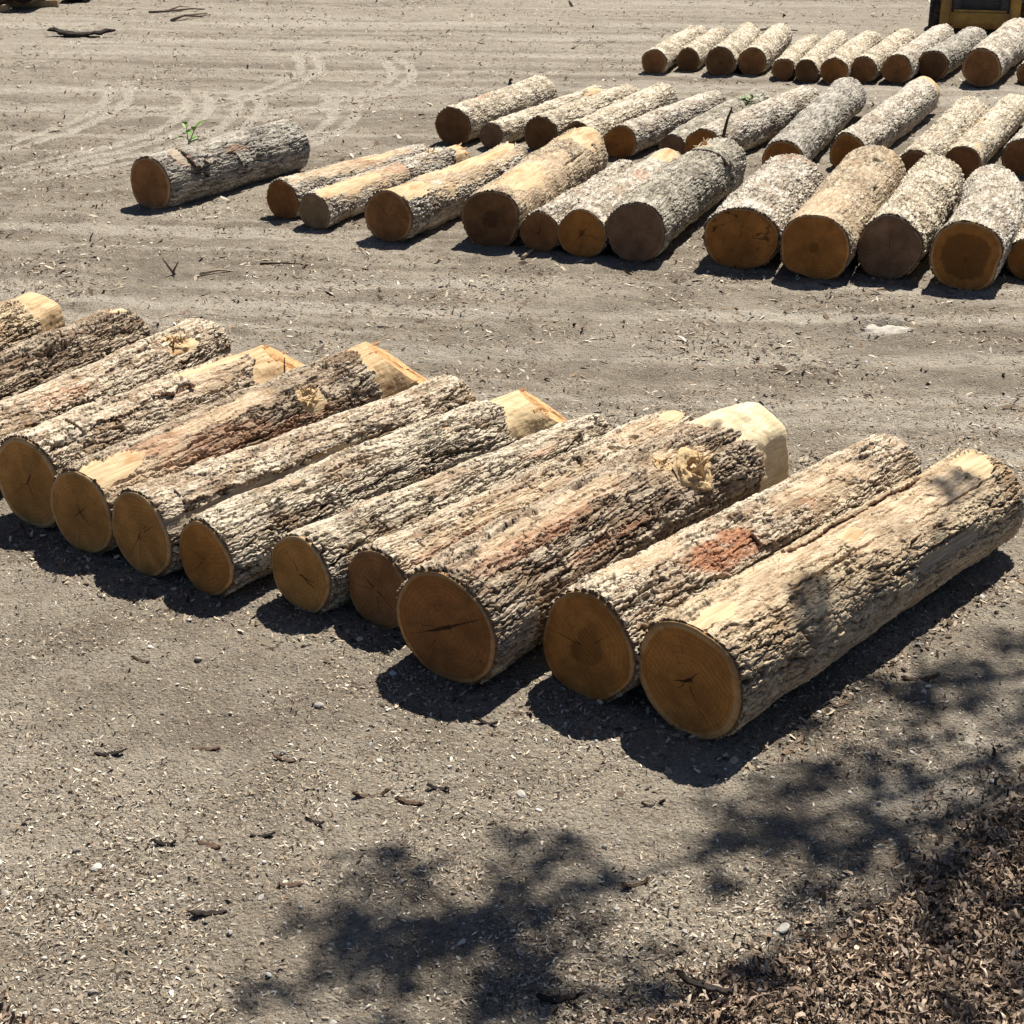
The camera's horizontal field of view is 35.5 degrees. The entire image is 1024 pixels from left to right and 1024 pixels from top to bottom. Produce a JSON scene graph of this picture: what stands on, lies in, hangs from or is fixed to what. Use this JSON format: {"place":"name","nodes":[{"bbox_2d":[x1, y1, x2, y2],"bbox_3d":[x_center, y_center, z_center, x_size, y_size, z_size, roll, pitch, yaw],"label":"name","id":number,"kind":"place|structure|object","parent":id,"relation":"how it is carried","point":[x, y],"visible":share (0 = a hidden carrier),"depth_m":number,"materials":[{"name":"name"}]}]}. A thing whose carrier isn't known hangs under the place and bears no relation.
{"place":"outdoors","nodes":[
{"label":"outdoors","id":0,"kind":"place"},
{"bbox_2d":[0,0,1023,1023],"bbox_3d":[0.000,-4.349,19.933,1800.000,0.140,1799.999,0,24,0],"label":"ground","id":1,"kind":"structure","parent":0,"point":[648,372],"depth_m":8.27,"materials":[{"name":"beige soil"}]},
{"bbox_2d":[0,4,10,12],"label":"timber beam","id":2,"kind":"structure","parent":1,"relation":"on","point":[5,7],"depth_m":34.48,"materials":[{"name":"brown wood"}]},
{"bbox_2d":[0,0,59,7],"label":"timber beam","id":3,"kind":"structure","parent":1,"relation":"on","point":[39,3],"depth_m":35.35,"materials":[{"name":"brown wood"}]},
{"bbox_2d":[14,0,38,4],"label":"log","id":4,"kind":"object","parent":3,"relation":"on","point":[24,2],"visible":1,"depth_m":34.62,"materials":[{"name":"brown wood"}]},
{"bbox_2d":[0,292,64,351],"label":"log","id":5,"kind":"object","parent":1,"relation":"on","point":[26,316],"visible":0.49,"depth_m":12.38,"materials":[{"name":"beige wood"}]},
{"bbox_2d":[0,308,152,400],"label":"log","id":6,"kind":"object","parent":1,"relation":"on","point":[46,357],"visible":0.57,"depth_m":11.54,"materials":[{"name":"brown wood"}]},
{"bbox_2d":[66,0,86,2],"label":"log","id":7,"kind":"object","parent":1,"relation":"on","point":[75,1],"visible":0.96,"depth_m":36.20,"materials":[{"name":"brown wood"}]},
{"bbox_2d":[47,27,115,37],"bbox_3d":[-8.281,-9.210,30.725,1.333,0.173,0.336,2,24,5],"label":"bark strip","id":8,"kind":"object","parent":1,"relation":"on","point":[76,34],"visible":1,"depth_m":30.66,"materials":[{"name":"brown wood"}]},
{"bbox_2d":[90,863,101,871],"bbox_3d":[-1.720,1.471,6.618,0.047,0.024,0.052,0,24,0],"label":"stone","id":9,"kind":"object","parent":1,"relation":"on","point":[96,866],"visible":1,"depth_m":6.61,"materials":[{"name":"white stone"}]},
{"bbox_2d":[88,890,111,900],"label":"bark fragment","id":10,"kind":"object","parent":1,"relation":"on","point":[90,893],"visible":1,"depth_m":6.45,"materials":[{"name":"brown wood"}]},
{"bbox_2d":[94,749,126,756],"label":"bark fragment","id":11,"kind":"object","parent":1,"relation":"on","point":[117,752],"visible":1,"depth_m":7.39,"materials":[{"name":"brown wood"}]},
{"bbox_2d":[0,318,231,440],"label":"log","id":12,"kind":"object","parent":1,"relation":"on","point":[187,343],"visible":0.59,"depth_m":11.15,"materials":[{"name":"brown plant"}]},
{"bbox_2d":[130,655,149,662],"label":"bark fragment","id":13,"kind":"object","parent":1,"relation":"on","point":[140,659],"visible":1,"depth_m":8.20,"materials":[{"name":"brown wood"}]},
{"bbox_2d":[0,344,303,528],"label":"log","id":14,"kind":"object","parent":1,"relation":"on","point":[34,461],"visible":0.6,"depth_m":9.93,"materials":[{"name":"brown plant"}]},
{"bbox_2d":[150,838,176,845],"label":"bark fragment","id":15,"kind":"object","parent":1,"relation":"on","point":[159,843],"visible":1,"depth_m":6.76,"materials":[{"name":"brown wood"}]},
{"bbox_2d":[162,258,178,274],"bbox_3d":[-3.186,-2.293,14.950,0.161,0.172,0.045,0,24,0],"label":"stick","id":16,"kind":"object","parent":1,"relation":"on","point":[171,270],"visible":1,"depth_m":14.94,"materials":[{"name":"wood"}]},
{"bbox_2d":[148,6,204,12],"bbox_3d":[-7.189,-10.868,34.581,0.632,0.129,1.212,20,30,37],"label":"dead branch","id":17,"kind":"object","parent":1,"relation":"on","point":[169,10],"visible":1,"depth_m":34.48,"materials":[{"name":"wood"}]},
{"bbox_2d":[174,120,205,144],"bbox_3d":[-3.935,-4.533,19.620,0.299,0.542,0.302,10,26,21],"label":"seedling","id":18,"kind":"object","parent":1,"relation":"on","point":[185,125],"visible":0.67,"depth_m":19.56,"materials":[{"name":"green plant"}]},
{"bbox_2d":[170,12,210,21],"bbox_3d":[-6.681,-10.395,33.548,0.266,0.122,1.239,12,26,25],"label":"dead branch","id":19,"kind":"object","parent":1,"relation":"on","point":[186,15],"visible":1,"depth_m":33.44,"materials":[{"name":"wood"}]},
{"bbox_2d":[192,746,220,750],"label":"bark fragment","id":20,"kind":"object","parent":1,"relation":"on","point":[210,749],"visible":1,"depth_m":7.42,"materials":[{"name":"brown wood"}]},
{"bbox_2d":[188,909,226,916],"bbox_3d":[-1.203,1.585,6.329,0.152,0.021,0.038,1,26,-6],"label":"bark fragment","id":21,"kind":"object","parent":1,"relation":"on","point":[203,913],"visible":1,"depth_m":6.32,"materials":[{"name":"brown wood"}]},
{"bbox_2d":[196,839,220,849],"bbox_3d":[-1.279,1.404,6.752,0.128,0.020,0.039,8,31,23],"label":"bark fragment","id":22,"kind":"object","parent":1,"relation":"on","point":[210,845],"visible":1,"depth_m":6.75,"materials":[{"name":"brown wood"}]},
{"bbox_2d":[199,269,233,274],"bbox_3d":[-2.774,-2.258,15.018,0.319,0.036,0.042,-8,25,-18],"label":"stick","id":23,"kind":"object","parent":1,"relation":"on","point":[207,272],"visible":1,"depth_m":15.01,"materials":[{"name":"beige wood"}]},
{"bbox_2d":[130,119,310,208],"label":"log","id":24,"kind":"object","parent":1,"relation":"on","point":[183,174],"visible":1,"depth_m":17.97,"materials":[{"name":"grey wood"}]},
{"bbox_2d":[50,341,426,554],"bbox_3d":[-1.518,-0.596,10.649,0.642,0.637,3.526,16,28,31],"label":"log","id":25,"kind":"object","parent":1,"relation":"on","point":[85,491],"visible":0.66,"depth_m":9.94,"materials":[{"name":"brown wood"}]},
{"bbox_2d":[249,831,275,837],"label":"bark fragment","id":26,"kind":"object","parent":1,"relation":"on","point":[263,835],"visible":1,"depth_m":6.81,"materials":[{"name":"brown wood"}]},
{"bbox_2d":[272,754,295,762],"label":"bark fragment","id":27,"kind":"object","parent":1,"relation":"on","point":[281,759],"visible":1,"depth_m":7.34,"materials":[{"name":"brown wood"}]},
{"bbox_2d":[260,262,313,264],"bbox_3d":[-2.160,-2.381,15.347,0.523,0.025,0.028,2,24,4],"label":"stick","id":28,"kind":"object","parent":1,"relation":"on","point":[263,263],"visible":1,"depth_m":15.35,"materials":[{"name":"brown wood"}]},
{"bbox_2d":[277,881,303,887],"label":"bark fragment","id":29,"kind":"object","parent":1,"relation":"on","point":[292,884],"visible":1,"depth_m":6.48,"materials":[{"name":"brown wood"}]},
{"bbox_2d":[112,374,478,577],"bbox_3d":[-1.243,-0.288,10.024,0.567,0.562,2.724,18,29,35],"label":"log","id":30,"kind":"object","parent":1,"relation":"on","point":[151,517],"visible":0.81,"depth_m":9.38,"materials":[{"name":"wood"}]},
{"bbox_2d":[305,817,324,824],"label":"bark fragment","id":31,"kind":"object","parent":1,"relation":"on","point":[310,820],"visible":1,"depth_m":6.91,"materials":[{"name":"brown wood"}]},
{"bbox_2d":[314,702,323,707],"bbox_3d":[-0.935,0.944,7.783,0.051,0.040,0.038,14,27,29],"label":"stone","id":32,"kind":"object","parent":1,"relation":"on","point":[319,705],"visible":1,"depth_m":7.77,"materials":[{"name":"white stone"}]},
{"bbox_2d":[266,144,430,218],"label":"log","id":33,"kind":"object","parent":1,"relation":"on","point":[285,194],"visible":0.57,"depth_m":17.29,"materials":[{"name":"beige wood"}]},
{"bbox_2d":[352,788,390,797],"bbox_3d":[-0.621,1.245,7.078,0.171,0.044,0.036,-4,23,-4],"label":"bark fragment","id":34,"kind":"object","parent":1,"relation":"on","point":[360,795],"visible":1,"depth_m":7.08,"materials":[{"name":"brown wood"}]},
{"bbox_2d":[179,388,567,597],"bbox_3d":[-0.632,-0.275,10.072,0.530,0.514,3.434,18,29,35],"label":"log","id":35,"kind":"object","parent":1,"relation":"on","point":[226,546],"visible":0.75,"depth_m":9.42,"materials":[{"name":"brown wood"}]},
{"bbox_2d":[299,143,470,229],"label":"log","id":36,"kind":"object","parent":1,"relation":"on","point":[323,207],"visible":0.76,"depth_m":17.18,"materials":[{"name":"beige wood"}]},
{"bbox_2d":[395,796,424,805],"bbox_3d":[-0.449,1.273,7.033,0.137,0.027,0.037,9,30,15],"label":"bark fragment","id":37,"kind":"object","parent":1,"relation":"on","point":[404,801],"visible":1,"depth_m":7.03,"materials":[{"name":"brown wood"}]},
{"bbox_2d":[426,783,449,790],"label":"bark fragment","id":38,"kind":"object","parent":1,"relation":"on","point":[432,786],"visible":1,"depth_m":7.11,"materials":[{"name":"brown wood"}]},
{"bbox_2d":[271,413,612,614],"bbox_3d":[-0.308,-0.061,9.561,0.502,0.488,2.604,19,30,36],"label":"log","id":39,"kind":"object","parent":1,"relation":"on","point":[310,563],"visible":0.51,"depth_m":8.92,"materials":[{"name":"brown wood"}]},
{"bbox_2d":[364,141,529,241],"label":"log","id":40,"kind":"object","parent":1,"relation":"on","point":[425,202],"visible":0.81,"depth_m":16.45,"materials":[{"name":"beige wood"}]},
{"bbox_2d":[475,717,497,725],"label":"bark fragment","id":41,"kind":"object","parent":1,"relation":"on","point":[482,721],"visible":1,"depth_m":7.64,"materials":[{"name":"brown wood"}]},
{"bbox_2d":[434,74,557,144],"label":"log","id":42,"kind":"object","parent":1,"relation":"on","point":[464,121],"visible":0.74,"depth_m":21.27,"materials":[{"name":"beige wood"}]},
{"bbox_2d":[0,406,1023,1023],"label":"wood chips","id":43,"kind":"object","parent":1,"relation":"on","point":[286,858],"visible":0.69,"depth_m":6.56,"materials":[{"name":"beige wood"}]},
{"bbox_2d":[0,732,1023,1023],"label":"leaf litter","id":44,"kind":"object","parent":1,"relation":"on","point":[1012,920],"visible":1,"depth_m":6.03,"materials":[{"name":"brown plant"}]},
{"bbox_2d":[675,969,733,995],"bbox_3d":[0.700,1.725,5.846,0.229,0.032,0.046,14,20,22],"label":"bark fragment","id":45,"kind":"object","parent":44,"relation":"on","point":[688,980],"visible":1,"depth_m":5.84,"materials":[{"name":"brown wood"}]},
{"bbox_2d":[0,0,1023,479],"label":"bark crumbs","id":46,"kind":"object","parent":1,"relation":"on","point":[678,280],"visible":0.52,"depth_m":14.91,"materials":[{"name":"brown wood"}]},
{"bbox_2d":[0,514,1023,799],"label":"butt chips","id":47,"kind":"object","parent":1,"relation":"on","point":[654,730],"visible":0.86,"depth_m":8.19,"materials":[{"name":"brown wood"}]},
{"bbox_2d":[348,410,692,629],"bbox_3d":[0.185,-0.021,9.458,0.540,0.525,2.805,18,30,36],"label":"log","id":48,"kind":"object","parent":1,"relation":"on","point":[379,568],"visible":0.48,"depth_m":8.79,"materials":[{"name":"brown wood"}]},
{"bbox_2d":[516,790,525,797],"bbox_3d":[0.039,1.250,7.090,0.044,0.030,0.043,0,24,0],"label":"stone","id":49,"kind":"object","parent":1,"relation":"on","point":[520,793],"visible":1,"depth_m":7.08,"materials":[{"name":"white stone"}]},
{"bbox_2d":[520,248,534,259],"bbox_3d":[0.175,-2.551,15.734,0.044,0.043,0.397,9,25,20],"label":"stick","id":50,"kind":"object","parent":1,"relation":"on","point":[524,255],"visible":1,"depth_m":15.63,"materials":[{"name":"brown wood"}]},
{"bbox_2d":[460,127,607,246],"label":"log","id":51,"kind":"object","parent":1,"relation":"on","point":[496,211],"visible":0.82,"depth_m":16.39,"materials":[{"name":"beige wood"}]},
{"bbox_2d":[479,85,605,148],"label":"log","id":52,"kind":"object","parent":1,"relation":"on","point":[509,128],"visible":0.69,"depth_m":20.95,"materials":[{"name":"beige wood"}]},
{"bbox_2d":[536,992,584,1003],"bbox_3d":[0.179,1.778,5.867,0.180,0.040,0.041,-4,26,5],"label":"bark fragment","id":53,"kind":"object","parent":1,"relation":"on","point":[556,999],"visible":1,"depth_m":5.86,"materials":[{"name":"wood"}]},
{"bbox_2d":[519,159,634,251],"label":"log","id":54,"kind":"object","parent":1,"relation":"on","point":[538,228],"visible":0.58,"depth_m":15.85,"materials":[{"name":"beige wood"}]},
{"bbox_2d":[524,84,639,150],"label":"log","id":55,"kind":"object","parent":1,"relation":"on","point":[541,129],"visible":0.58,"depth_m":20.67,"materials":[{"name":"beige wood"}]},
{"bbox_2d":[395,402,789,686],"bbox_3d":[0.560,0.077,9.027,0.737,0.719,3.020,17,29,34],"label":"log","id":56,"kind":"object","parent":1,"relation":"on","point":[472,610],"visible":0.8,"depth_m":8.39,"materials":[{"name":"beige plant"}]},
{"bbox_2d":[557,148,681,257],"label":"log","id":57,"kind":"object","parent":1,"relation":"on","point":[582,230],"visible":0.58,"depth_m":15.66,"materials":[{"name":"beige wood"}]},
{"bbox_2d":[562,82,677,138],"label":"log","id":58,"kind":"object","parent":1,"relation":"on","point":[602,121],"visible":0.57,"depth_m":21.23,"materials":[{"name":"beige wood"}]},
{"bbox_2d":[620,877,650,887],"bbox_3d":[0.501,1.509,6.504,0.139,0.035,0.024,-4,26,-22],"label":"bark fragment","id":59,"kind":"object","parent":1,"relation":"on","point":[644,881],"visible":1,"depth_m":6.51,"materials":[{"name":"brown wood"}]},
{"bbox_2d":[641,799,665,807],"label":"bark fragment","id":60,"kind":"object","parent":1,"relation":"on","point":[661,802],"visible":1,"depth_m":7.04,"materials":[{"name":"wood"}]},
{"bbox_2d":[604,90,727,157],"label":"log","id":61,"kind":"object","parent":1,"relation":"on","point":[631,137],"visible":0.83,"depth_m":20.48,"materials":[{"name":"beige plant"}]},
{"bbox_2d":[641,25,706,73],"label":"log","id":62,"kind":"object","parent":1,"relation":"on","point":[660,58],"visible":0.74,"depth_m":26.69,"materials":[{"name":"beige wood"}]},
{"bbox_2d":[605,137,746,262],"bbox_3d":[1.759,-3.343,16.814,0.677,0.748,3.354,9,25,19],"label":"log","id":63,"kind":"object","parent":1,"relation":"on","point":[654,216],"visible":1,"depth_m":15.99,"materials":[{"name":"grey wood"}]},
{"bbox_2d":[676,27,728,71],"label":"log","id":64,"kind":"object","parent":1,"relation":"on","point":[691,56],"visible":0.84,"depth_m":26.87,"materials":[{"name":"beige wood"}]},
{"bbox_2d":[658,88,770,154],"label":"log","id":65,"kind":"object","parent":1,"relation":"on","point":[675,139],"visible":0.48,"depth_m":20.72,"materials":[{"name":"beige wood"}]},
{"bbox_2d":[542,433,921,702],"bbox_3d":[1.337,0.203,8.809,0.622,0.635,2.984,19,30,37],"label":"log","id":66,"kind":"object","parent":1,"relation":"on","point":[595,625],"visible":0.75,"depth_m":8.09,"materials":[{"name":"brown wood"}]},
{"bbox_2d":[705,22,761,75],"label":"log","id":67,"kind":"object","parent":1,"relation":"on","point":[721,58],"visible":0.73,"depth_m":26.27,"materials":[{"name":"beige wood"}]},
{"bbox_2d":[684,85,818,152],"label":"log","id":68,"kind":"object","parent":1,"relation":"on","point":[759,124],"visible":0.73,"depth_m":20.53,"materials":[{"name":"beige wood"}]},
{"bbox_2d":[721,107,732,137],"bbox_3d":[2.590,-4.695,19.323,0.146,0.380,0.054,-14,27,-29],"label":"splinter","id":69,"kind":"object","parent":68,"relation":"on","point":[725,126],"visible":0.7,"depth_m":19.32,"materials":[{"name":"brown plant"}]},
{"bbox_2d":[736,94,756,104],"bbox_3d":[3.134,-5.493,21.314,0.287,0.144,0.247,-17,29,-33],"label":"leafy sprig","id":70,"kind":"object","parent":68,"relation":"on","point":[750,97],"visible":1,"depth_m":21.32,"materials":[{"name":"green plant"}]},
{"bbox_2d":[757,987,767,996],"bbox_3d":[0.920,1.760,5.867,0.046,0.022,0.031,10,25,21],"label":"stone","id":71,"kind":"object","parent":1,"relation":"on","point":[759,991],"visible":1,"depth_m":5.86,"materials":[{"name":"grey stone"}]},
{"bbox_2d":[702,153,824,268],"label":"log","id":72,"kind":"object","parent":1,"relation":"on","point":[748,219],"visible":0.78,"depth_m":15.25,"materials":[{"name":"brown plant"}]},
{"bbox_2d":[737,23,792,74],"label":"log","id":73,"kind":"object","parent":1,"relation":"on","point":[763,52],"visible":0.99,"depth_m":26.57,"materials":[{"name":"beige wood"}]},
{"bbox_2d":[760,24,797,32],"bbox_3d":[5.156,-9.409,31.231,0.895,0.112,0.883,-20,30,-37],"label":"dead branch","id":74,"kind":"object","parent":1,"relation":"on","point":[762,29],"visible":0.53,"depth_m":31.35,"materials":[{"name":"beige wood"}]},
{"bbox_2d":[778,922,789,932],"bbox_3d":[1.060,1.621,6.236,0.043,0.033,0.064,0,24,0],"label":"stone","id":75,"kind":"object","parent":1,"relation":"on","point":[783,927],"visible":1,"depth_m":6.22,"materials":[{"name":"white stone"}]},
{"bbox_2d":[770,34,820,80],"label":"log","id":76,"kind":"object","parent":1,"relation":"on","point":[784,64],"visible":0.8,"depth_m":26.09,"materials":[{"name":"beige wood"}]},
{"bbox_2d":[762,77,866,164],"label":"log","id":77,"kind":"object","parent":1,"relation":"on","point":[815,126],"visible":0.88,"depth_m":20.33,"materials":[{"name":"beige wood"}]},
{"bbox_2d":[795,29,848,82],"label":"log","id":78,"kind":"object","parent":1,"relation":"on","point":[807,67],"visible":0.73,"depth_m":26.10,"materials":[{"name":"beige wood"}]},
{"bbox_2d":[637,447,1023,739],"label":"log","id":79,"kind":"object","parent":1,"relation":"on","point":[731,655],"visible":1,"depth_m":7.87,"materials":[{"name":"beige wood"}]},
{"bbox_2d":[780,145,906,279],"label":"log","id":80,"kind":"object","parent":1,"relation":"on","point":[840,207],"visible":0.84,"depth_m":15.03,"materials":[{"name":"beige wood"}]},
{"bbox_2d":[820,30,882,83],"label":"log","id":81,"kind":"object","parent":1,"relation":"on","point":[836,64],"visible":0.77,"depth_m":25.74,"materials":[{"name":"beige wood"}]},
{"bbox_2d":[829,76,939,167],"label":"log","id":82,"kind":"object","parent":1,"relation":"on","point":[902,112],"visible":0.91,"depth_m":20.61,"materials":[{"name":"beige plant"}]},
{"bbox_2d":[851,28,917,82],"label":"log","id":83,"kind":"object","parent":1,"relation":"on","point":[866,66],"visible":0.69,"depth_m":25.87,"materials":[{"name":"beige wood"}]},
{"bbox_2d":[861,324,913,334],"bbox_3d":[3.130,-1.506,13.352,0.442,0.072,0.222,2,38,4],"label":"flat stone","id":84,"kind":"object","parent":1,"relation":"on","point":[875,329],"visible":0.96,"depth_m":13.35,"materials":[{"name":"white stone"}]},
{"bbox_2d":[856,154,964,279],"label":"log","id":85,"kind":"object","parent":1,"relation":"on","point":[906,222],"visible":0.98,"depth_m":14.96,"materials":[{"name":"grey wood"}]},
{"bbox_2d":[881,23,954,83],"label":"log","id":86,"kind":"object","parent":1,"relation":"on","point":[901,65],"visible":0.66,"depth_m":25.65,"materials":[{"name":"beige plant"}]},
{"bbox_2d":[901,674,939,681],"bbox_3d":[2.049,0.832,8.030,0.194,0.038,0.039,-3,30,5],"label":"bark fragment","id":87,"kind":"object","parent":1,"relation":"on","point":[924,679],"visible":1,"depth_m":8.03,"materials":[{"name":"brown wood"}]},
{"bbox_2d":[899,95,988,172],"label":"log","id":88,"kind":"object","parent":1,"relation":"on","point":[953,124],"visible":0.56,"depth_m":19.49,"materials":[{"name":"beige wood"}]},
{"bbox_2d":[918,26,986,80],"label":"log","id":89,"kind":"object","parent":1,"relation":"on","point":[941,60],"visible":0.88,"depth_m":26.08,"materials":[{"name":"beige wood"}]},
{"bbox_2d":[928,164,1023,290],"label":"log","id":90,"kind":"object","parent":1,"relation":"on","point":[973,240],"visible":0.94,"depth_m":14.57,"materials":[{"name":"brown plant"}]},
{"bbox_2d":[928,0,1023,28],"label":"compact loader","id":91,"kind":"object","parent":1,"relation":"on","point":[989,14],"visible":0.73,"depth_m":30.20,"materials":[{"name":"yellow paint"}]},
{"bbox_2d":[952,0,1009,12],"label":"rear door","id":92,"kind":"structure","parent":91,"relation":"in","point":[1004,5],"depth_m":30.19,"materials":[{"name":"black metal"}]},
{"bbox_2d":[946,93,1023,180],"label":"log","id":93,"kind":"object","parent":1,"relation":"on","point":[985,137],"visible":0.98,"depth_m":19.66,"materials":[{"name":"beige wood"}]},
{"bbox_2d":[962,18,1023,87],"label":"log","id":94,"kind":"object","parent":1,"relation":"on","point":[993,58],"visible":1,"depth_m":25.28,"materials":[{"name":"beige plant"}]},
{"bbox_2d":[1001,126,1023,175],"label":"log","id":95,"kind":"object","parent":1,"relation":"on","point":[1012,158],"visible":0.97,"depth_m":19.03,"materials":[{"name":"brown wood"}]},
{"bbox_2d":[1005,188,1023,279],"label":"log","id":96,"kind":"object","parent":1,"relation":"on","point":[1014,261],"visible":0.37,"depth_m":14.87,"materials":[{"name":"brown wood"}]},
{"bbox_2d":[1016,61,1023,83],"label":"log","id":97,"kind":"object","parent":1,"relation":"on","point":[1020,72],"visible":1,"depth_m":25.46,"materials":[{"name":"brown wood"}]},
{"bbox_2d":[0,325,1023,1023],"bbox_3d":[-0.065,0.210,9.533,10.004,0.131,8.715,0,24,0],"label":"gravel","id":98,"kind":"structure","parent":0,"point":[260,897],"depth_m":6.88,"materials":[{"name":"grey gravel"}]}
]}

